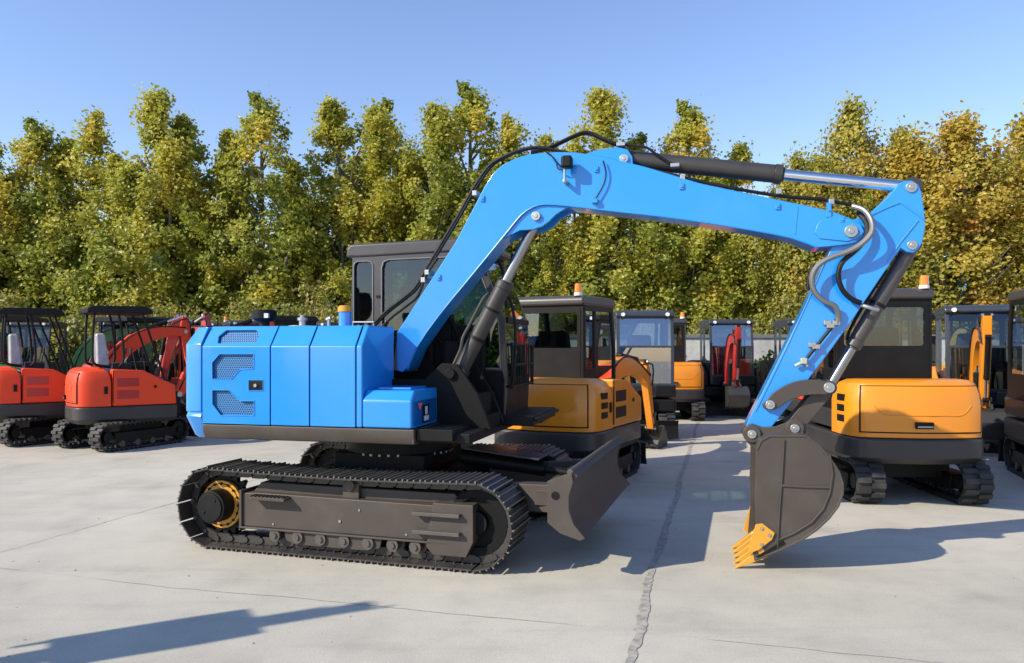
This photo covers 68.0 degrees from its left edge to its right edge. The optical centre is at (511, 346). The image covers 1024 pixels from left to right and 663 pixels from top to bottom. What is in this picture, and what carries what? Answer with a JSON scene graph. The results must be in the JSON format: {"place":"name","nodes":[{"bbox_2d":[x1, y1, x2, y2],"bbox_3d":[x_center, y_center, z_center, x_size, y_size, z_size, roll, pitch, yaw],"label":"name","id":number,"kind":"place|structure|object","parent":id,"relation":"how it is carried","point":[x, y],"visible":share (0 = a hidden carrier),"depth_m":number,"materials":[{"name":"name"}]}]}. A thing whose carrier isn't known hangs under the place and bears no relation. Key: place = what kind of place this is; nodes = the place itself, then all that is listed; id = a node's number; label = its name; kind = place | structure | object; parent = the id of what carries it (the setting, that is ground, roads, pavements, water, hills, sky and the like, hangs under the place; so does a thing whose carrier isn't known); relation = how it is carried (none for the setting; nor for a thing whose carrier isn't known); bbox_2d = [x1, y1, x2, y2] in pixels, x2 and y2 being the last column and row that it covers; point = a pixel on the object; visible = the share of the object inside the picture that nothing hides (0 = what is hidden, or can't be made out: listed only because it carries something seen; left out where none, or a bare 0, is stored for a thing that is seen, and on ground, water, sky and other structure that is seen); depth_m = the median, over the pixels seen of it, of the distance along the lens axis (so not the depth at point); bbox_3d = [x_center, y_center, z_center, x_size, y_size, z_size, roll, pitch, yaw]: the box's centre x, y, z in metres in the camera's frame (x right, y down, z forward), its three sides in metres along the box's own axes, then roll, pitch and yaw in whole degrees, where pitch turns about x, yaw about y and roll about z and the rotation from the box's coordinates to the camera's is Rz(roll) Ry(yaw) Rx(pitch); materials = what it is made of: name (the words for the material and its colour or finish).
{"place":"outdoors","nodes":[
{"label":"outdoors","id":0,"kind":"place"},
{"bbox_2d":[0,411,1023,662],"bbox_3d":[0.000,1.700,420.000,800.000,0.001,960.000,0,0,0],"label":"ground","id":1,"kind":"structure","parent":0,"point":[944,571],"depth_m":5.45,"materials":[{"name":"concrete"}]},
{"bbox_2d":[0,321,70,374],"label":"mini excavator","id":2,"kind":"object","parent":1,"relation":"on","point":[52,339],"visible":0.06,"depth_m":20.55,"materials":[{"name":"metal"}]},
{"bbox_2d":[0,316,157,374],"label":"mini excavator","id":3,"kind":"object","parent":1,"relation":"on","point":[78,359],"visible":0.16,"depth_m":17.36,"materials":[{"name":"metal"}]},
{"bbox_2d":[0,307,194,446],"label":"mini excavator","id":4,"kind":"object","parent":1,"relation":"on","point":[32,404],"visible":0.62,"depth_m":13.30,"materials":[{"name":"metal"}]},
{"bbox_2d":[91,322,148,361],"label":"mini excavator","id":5,"kind":"object","parent":1,"relation":"on","point":[106,325],"visible":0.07,"depth_m":19.66,"materials":[{"name":"metal"}]},
{"bbox_2d":[81,313,214,417],"bbox_3d":[-7.843,0.493,16.850,4.004,2.408,1.510,0,0,28],"label":"mini excavator","id":6,"kind":"object","parent":1,"relation":"on","point":[204,318],"visible":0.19,"depth_m":17.06,"materials":[{"name":"metal"}]},
{"bbox_2d":[51,305,275,451],"bbox_3d":[-6.156,0.504,13.804,1.778,2.387,3.793,0,0,41],"label":"mini excavator","id":7,"kind":"object","parent":1,"relation":"on","point":[120,403],"visible":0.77,"depth_m":12.64,"materials":[{"name":"metal"}]},
{"bbox_2d":[171,322,221,404],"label":"mini excavator","id":8,"kind":"object","parent":1,"relation":"on","point":[180,361],"visible":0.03,"depth_m":19.75,"materials":[{"name":"metal"}]},
{"bbox_2d":[154,314,317,386],"bbox_3d":[-5.809,0.493,16.869,4.004,2.408,1.500,0,0,-20],"label":"mini excavator","id":9,"kind":"object","parent":1,"relation":"on","point":[280,320],"visible":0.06,"depth_m":16.28,"materials":[{"name":"metal"}]},
{"bbox_2d":[222,317,258,325],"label":"mini excavator","id":10,"kind":"object","parent":1,"relation":"on","point":[226,322],"visible":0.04,"depth_m":19.71,"materials":[{"name":"metal"}]},
{"bbox_2d":[316,322,338,325],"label":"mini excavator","id":11,"kind":"object","parent":1,"relation":"on","point":[325,324],"visible":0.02,"depth_m":20.44,"materials":[{"name":"metal"}]},
{"bbox_2d":[18,466,735,514],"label":"ground cracks","id":12,"kind":"object","parent":1,"relation":"on","point":[246,485],"visible":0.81,"depth_m":8.47,"materials":[{"name":"grey concrete"}]},
{"bbox_2d":[0,430,1023,662],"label":"ground joints","id":13,"kind":"object","parent":1,"relation":"on","point":[450,613],"visible":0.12,"depth_m":4.99,"materials":[{"name":"grey concrete"}]},
{"bbox_2d":[7,446,1019,656],"bbox_3d":[0.332,1.697,8.715,19.940,0.008,10.568,0,0,0],"label":"grit","id":14,"kind":"object","parent":1,"relation":"on","point":[350,615],"visible":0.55,"depth_m":5.62,"materials":[{"name":"grey gravel"}]},
{"bbox_2d":[176,131,925,573],"bbox_3d":[0.209,-0.048,6.777,6.136,3.504,2.451,0,0,14],"label":"excavator","id":15,"kind":"object","parent":1,"relation":"on","point":[400,391],"visible":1,"depth_m":6.17,"materials":[{"name":"metal"}]},
{"bbox_2d":[203,326,279,424],"bbox_3d":[-2.206,0.234,6.574,0.630,0.812,0.665,0,0,14],"label":"engine door","id":16,"kind":"structure","parent":15,"relation":"in","point":[236,359],"depth_m":6.29,"materials":[{"name":"blue paint"}]},
{"bbox_2d":[494,283,667,478],"bbox_3d":[1.373,0.546,10.992,1.425,2.636,4.880,0,0,27],"label":"mini excavator","id":17,"kind":"object","parent":1,"relation":"on","point":[588,392],"visible":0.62,"depth_m":9.38,"materials":[{"name":"metal"}]},
{"bbox_2d":[613,310,678,438],"bbox_3d":[2.343,0.509,14.763,1.500,2.377,2.342,0,0,3],"label":"mini excavator","id":18,"kind":"object","parent":1,"relation":"on","point":[663,386],"visible":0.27,"depth_m":14.23,"materials":[{"name":"metal"}]},
{"bbox_2d":[625,421,699,662],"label":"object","id":19,"kind":"object","parent":1,"relation":"on","point":[641,622],"visible":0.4,"depth_m":5.60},
{"bbox_2d":[636,312,705,420],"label":"mini excavator","id":20,"kind":"object","parent":1,"relation":"on","point":[690,390],"visible":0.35,"depth_m":17.27,"materials":[{"name":"yellow paint"},{"name":"dark grey paint"},{"name":"rubber"}]},
{"bbox_2d":[686,319,754,415],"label":"mini excavator","id":21,"kind":"object","parent":1,"relation":"on","point":[728,367],"visible":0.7,"depth_m":18.57,"materials":[{"name":"metal"}]},
{"bbox_2d":[748,349,773,399],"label":"evergreen bush","id":22,"kind":"object","parent":1,"relation":"on","point":[769,354],"visible":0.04,"depth_m":20.65,"materials":[{"name":"green plant"}]},
{"bbox_2d":[754,319,794,415],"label":"mini excavator","id":23,"kind":"object","parent":1,"relation":"on","point":[782,328],"visible":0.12,"depth_m":19.34,"materials":[{"name":"metal"}]},
{"bbox_2d":[569,335,1023,374],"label":"boundary wall","id":24,"kind":"structure","parent":1,"relation":"on","point":[765,343],"depth_m":21.88,"materials":[{"name":"paint"}]},
{"bbox_2d":[784,310,882,421],"bbox_3d":[6.051,0.509,14.041,1.500,2.377,3.203,0,0,10],"label":"mini excavator","id":25,"kind":"object","parent":1,"relation":"on","point":[794,403],"visible":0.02,"depth_m":14.16,"materials":[{"name":"metal"}]},
{"bbox_2d":[803,275,994,503],"bbox_3d":[4.486,0.443,9.680,1.500,2.510,3.392,0,0,4],"label":"mini excavator","id":26,"kind":"object","parent":1,"relation":"on","point":[892,408],"visible":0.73,"depth_m":8.16,"materials":[{"name":"metal"}]},
{"bbox_2d":[895,313,976,365],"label":"mini excavator","id":27,"kind":"object","parent":1,"relation":"on","point":[953,334],"visible":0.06,"depth_m":15.89,"materials":[{"name":"metal"}]},
{"bbox_2d":[932,304,1022,453],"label":"mini excavator","id":28,"kind":"object","parent":1,"relation":"on","point":[977,357],"visible":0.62,"depth_m":12.20,"materials":[{"name":"orange-yellow paint"},{"name":"dark grey paint"},{"name":"rubber"}]},
{"bbox_2d":[998,289,1023,478],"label":"mini excavator","id":29,"kind":"object","parent":1,"relation":"on","point":[1011,450],"visible":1,"depth_m":10.18,"materials":[{"name":"metal"}]},
{"bbox_2d":[0,0,1023,303],"label":"sky","id":30,"kind":"structure","parent":0,"point":[771,73],"materials":[{"name":"blue"}]},
{"label":"verge","id":31,"kind":"structure","parent":0,"visible":0},
{"bbox_2d":[0,140,43,307],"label":"poplar tree","id":32,"kind":"object","parent":31,"relation":"on","point":[6,215],"visible":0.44,"depth_m":26.94,"materials":[{"name":"green plant"}]},
{"bbox_2d":[0,288,46,345],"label":"shrub","id":33,"kind":"object","parent":31,"relation":"on","point":[3,297],"visible":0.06,"depth_m":22.80,"materials":[{"name":"green plant"}]},
{"bbox_2d":[0,111,98,329],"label":"poplar tree","id":34,"kind":"object","parent":31,"relation":"on","point":[31,148],"visible":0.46,"depth_m":27.24,"materials":[{"name":"green plant"}]},
{"bbox_2d":[12,306,108,360],"bbox_3d":[-13.526,0.254,22.523,2.831,2.910,2.361,0,0,-35],"label":"shrub","id":35,"kind":"object","parent":31,"relation":"on","point":[77,321],"visible":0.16,"depth_m":22.38,"materials":[{"name":"green plant"}]},
{"bbox_2d":[29,175,99,227],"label":"poplar tree","id":36,"kind":"object","parent":31,"relation":"on","point":[46,199],"depth_m":32.68,"materials":[{"name":"green plant"}]},
{"bbox_2d":[62,305,97,360],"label":"shrub","id":37,"kind":"object","parent":31,"relation":"on","point":[72,314],"visible":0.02,"depth_m":23.02,"materials":[{"name":"green plant"}]},
{"bbox_2d":[11,105,149,328],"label":"poplar tree","id":38,"kind":"object","parent":31,"relation":"on","point":[94,140],"visible":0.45,"depth_m":27.14,"materials":[{"name":"green plant"}]},
{"bbox_2d":[39,295,149,352],"bbox_3d":[-12.424,0.058,23.386,3.807,3.311,2.939,0,0,-37],"label":"shrub","id":39,"kind":"object","parent":31,"relation":"on","point":[79,340],"visible":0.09,"depth_m":22.31,"materials":[{"name":"green plant"}]},
{"bbox_2d":[100,199,134,283],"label":"poplar tree","id":40,"kind":"object","parent":31,"relation":"on","point":[111,221],"depth_m":32.66,"materials":[{"name":"green plant"}]},
{"bbox_2d":[85,312,160,361],"bbox_3d":[-11.158,0.291,22.582,2.759,2.836,2.300,0,0,-14],"label":"shrub","id":41,"kind":"object","parent":31,"relation":"on","point":[90,321],"visible":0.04,"depth_m":22.24,"materials":[{"name":"green plant"}]},
{"bbox_2d":[57,82,229,323],"bbox_3d":[-12.913,-3.863,26.854,5.630,11.144,5.289,0,0,-42],"label":"poplar tree","id":42,"kind":"object","parent":31,"relation":"on","point":[138,191],"visible":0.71,"depth_m":26.05,"materials":[{"name":"green plant"}]},
{"bbox_2d":[149,301,185,364],"bbox_3d":[-10.608,0.166,22.962,2.124,3.081,2.327,0,0,0],"label":"shrub","id":43,"kind":"object","parent":31,"relation":"on","point":[156,309],"visible":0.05,"depth_m":22.86,"materials":[{"name":"green plant"}]},
{"bbox_2d":[151,303,223,363],"bbox_3d":[-9.912,0.183,23.112,3.516,3.058,2.715,0,0,-6],"label":"shrub","id":44,"kind":"object","parent":31,"relation":"on","point":[191,318],"visible":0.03,"depth_m":22.96,"materials":[{"name":"green plant"}]},
{"bbox_2d":[144,110,267,321],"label":"poplar tree","id":45,"kind":"object","parent":31,"relation":"on","point":[181,122],"visible":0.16,"depth_m":27.60,"materials":[{"name":"green plant"}]},
{"bbox_2d":[213,297,258,322],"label":"shrub","id":46,"kind":"object","parent":31,"relation":"on","point":[235,307],"visible":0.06,"depth_m":23.51,"materials":[{"name":"green plant"}]},
{"bbox_2d":[221,309,250,322],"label":"shrub","id":47,"kind":"object","parent":31,"relation":"on","point":[244,317],"depth_m":23.77,"materials":[{"name":"green plant"}]},
{"bbox_2d":[176,84,336,320],"bbox_3d":[-9.016,-3.750,26.880,5.879,10.921,4.934,0,0,-4],"label":"poplar tree","id":48,"kind":"object","parent":31,"relation":"on","point":[293,229],"visible":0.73,"depth_m":26.35,"materials":[{"name":"green plant"}]},
{"bbox_2d":[249,307,318,325],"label":"shrub","id":49,"kind":"object","parent":31,"relation":"on","point":[301,312],"depth_m":22.56,"materials":[{"name":"green plant"}]},
{"bbox_2d":[266,189,340,314],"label":"poplar tree","id":50,"kind":"object","parent":31,"relation":"on","point":[317,269],"visible":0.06,"depth_m":28.01,"materials":[{"name":"green plant"}]},
{"bbox_2d":[271,277,339,320],"bbox_3d":[-6.196,-0.208,23.465,2.641,3.832,2.894,0,0,-3],"label":"shrub","id":51,"kind":"object","parent":31,"relation":"on","point":[307,287],"visible":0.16,"depth_m":23.35,"materials":[{"name":"green plant"}]},
{"bbox_2d":[305,303,338,322],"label":"shrub","id":52,"kind":"object","parent":31,"relation":"on","point":[330,311],"visible":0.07,"depth_m":22.70,"materials":[{"name":"green plant"}]},
{"bbox_2d":[268,91,415,315],"bbox_3d":[-6.072,-3.849,27.811,5.384,11.119,5.054,0,0,16],"label":"poplar tree","id":53,"kind":"object","parent":31,"relation":"on","point":[349,208],"visible":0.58,"depth_m":27.47,"materials":[{"name":"green plant"}]},
{"bbox_2d":[315,97,422,302],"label":"poplar tree","id":54,"kind":"object","parent":31,"relation":"on","point":[396,136],"visible":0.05,"depth_m":29.05,"materials":[{"name":"green plant"}]},
{"bbox_2d":[369,97,488,241],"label":"poplar tree","id":55,"kind":"object","parent":31,"relation":"on","point":[437,131],"visible":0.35,"depth_m":27.18,"materials":[{"name":"green plant"}]},
{"bbox_2d":[399,74,538,317],"bbox_3d":[-1.686,-4.203,28.373,6.368,11.829,5.344,0,0,-3],"label":"poplar tree","id":56,"kind":"object","parent":31,"relation":"on","point":[471,109],"visible":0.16,"depth_m":27.94,"materials":[{"name":"green plant"}]},
{"bbox_2d":[460,111,588,341],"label":"poplar tree","id":57,"kind":"object","parent":31,"relation":"on","point":[509,139],"visible":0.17,"depth_m":27.38,"materials":[{"name":"green plant"}]},
{"bbox_2d":[517,292,564,347],"bbox_3d":[0.526,-0.031,24.762,2.395,3.475,2.624,0,0,-36],"label":"shrub","id":58,"kind":"object","parent":31,"relation":"on","point":[536,324],"visible":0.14,"depth_m":24.25,"materials":[{"name":"green plant"}]},
{"bbox_2d":[527,217,597,334],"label":"poplar tree","id":59,"kind":"object","parent":31,"relation":"on","point":[560,288],"visible":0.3,"depth_m":26.97,"materials":[{"name":"green plant"}]},
{"bbox_2d":[563,214,581,263],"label":"poplar tree","id":60,"kind":"object","parent":31,"relation":"on","point":[572,223],"visible":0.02,"depth_m":32.85,"materials":[{"name":"green plant"}]},
{"bbox_2d":[536,82,671,334],"bbox_3d":[3.523,-4.055,28.260,5.471,11.528,5.824,0,0,29],"label":"poplar tree","id":61,"kind":"object","parent":31,"relation":"on","point":[606,112],"visible":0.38,"depth_m":27.28,"materials":[{"name":"green plant"}]},
{"bbox_2d":[574,308,647,334],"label":"shrub","id":62,"kind":"object","parent":31,"relation":"on","point":[625,328],"visible":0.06,"depth_m":23.96,"materials":[{"name":"green plant"}]},
{"bbox_2d":[580,131,700,333],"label":"poplar tree","id":63,"kind":"object","parent":31,"relation":"on","point":[639,139],"visible":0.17,"depth_m":28.05,"materials":[{"name":"green plant"}]},
{"bbox_2d":[623,302,687,334],"bbox_3d":[4.726,0.116,24.994,2.192,3.180,2.402,0,0,39],"label":"shrub","id":64,"kind":"object","parent":31,"relation":"on","point":[655,331],"visible":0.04,"depth_m":24.92,"materials":[{"name":"green plant"}]},
{"bbox_2d":[615,98,763,334],"bbox_3d":[6.524,-3.843,28.374,5.980,11.107,5.018,0,0,-7],"label":"poplar tree","id":65,"kind":"object","parent":31,"relation":"on","point":[689,127],"visible":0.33,"depth_m":27.35,"materials":[{"name":"green plant"}]},
{"bbox_2d":[676,318,727,334],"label":"shrub","id":66,"kind":"object","parent":31,"relation":"on","point":[698,333],"visible":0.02,"depth_m":24.25,"materials":[{"name":"green plant"}]},
{"bbox_2d":[667,136,774,333],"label":"poplar tree","id":67,"kind":"object","parent":31,"relation":"on","point":[740,152],"visible":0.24,"depth_m":27.70,"materials":[{"name":"green plant"}]},
{"bbox_2d":[718,318,772,334],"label":"shrub","id":68,"kind":"object","parent":31,"relation":"on","point":[730,330],"visible":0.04,"depth_m":24.74,"materials":[{"name":"green plant"}]},
{"bbox_2d":[730,240,790,329],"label":"poplar tree","id":69,"kind":"object","parent":31,"relation":"on","point":[753,249],"visible":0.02,"depth_m":28.65,"materials":[{"name":"green plant"}]},
{"bbox_2d":[753,293,802,334],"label":"shrub","id":70,"kind":"object","parent":31,"relation":"on","point":[758,327],"visible":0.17,"depth_m":24.72,"materials":[{"name":"green plant"}]},
{"bbox_2d":[720,144,905,331],"bbox_3d":[10.456,-2.607,26.059,4.991,8.620,5.153,0,0,-41],"label":"plane tree","id":71,"kind":"object","parent":31,"relation":"on","point":[783,274],"visible":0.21,"depth_m":25.76,"materials":[{"name":"green plant"}]},
{"bbox_2d":[752,90,962,333],"bbox_3d":[12.481,-3.829,27.423,6.407,11.066,6.616,0,0,-34],"label":"plane tree","id":72,"kind":"object","parent":31,"relation":"on","point":[849,131],"visible":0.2,"depth_m":27.17,"materials":[{"name":"green plant"}]},
{"bbox_2d":[874,319,904,334],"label":"shrub","id":73,"kind":"object","parent":31,"relation":"on","point":[884,320],"visible":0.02,"depth_m":24.58,"materials":[{"name":"green plant"}]},
{"bbox_2d":[876,307,949,334],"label":"shrub","id":74,"kind":"object","parent":31,"relation":"on","point":[905,329],"visible":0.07,"depth_m":24.39,"materials":[{"name":"green plant"}]},
{"bbox_2d":[882,260,966,321],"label":"plane tree","id":75,"kind":"object","parent":31,"relation":"on","point":[933,282],"depth_m":28.48,"materials":[{"name":"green plant"}]},
{"bbox_2d":[853,100,1023,333],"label":"plane tree","id":76,"kind":"object","parent":31,"relation":"on","point":[957,144],"visible":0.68,"depth_m":25.19,"materials":[{"name":"yellow plant"}]},
{"bbox_2d":[915,102,1023,321],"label":"plane tree","id":77,"kind":"object","parent":31,"relation":"on","point":[1016,137],"visible":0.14,"depth_m":26.05,"materials":[{"name":"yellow plant"}]},
{"bbox_2d":[965,314,1023,334],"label":"shrub","id":78,"kind":"object","parent":31,"relation":"on","point":[995,332],"visible":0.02,"depth_m":23.45,"materials":[{"name":"green plant"}]}
]}

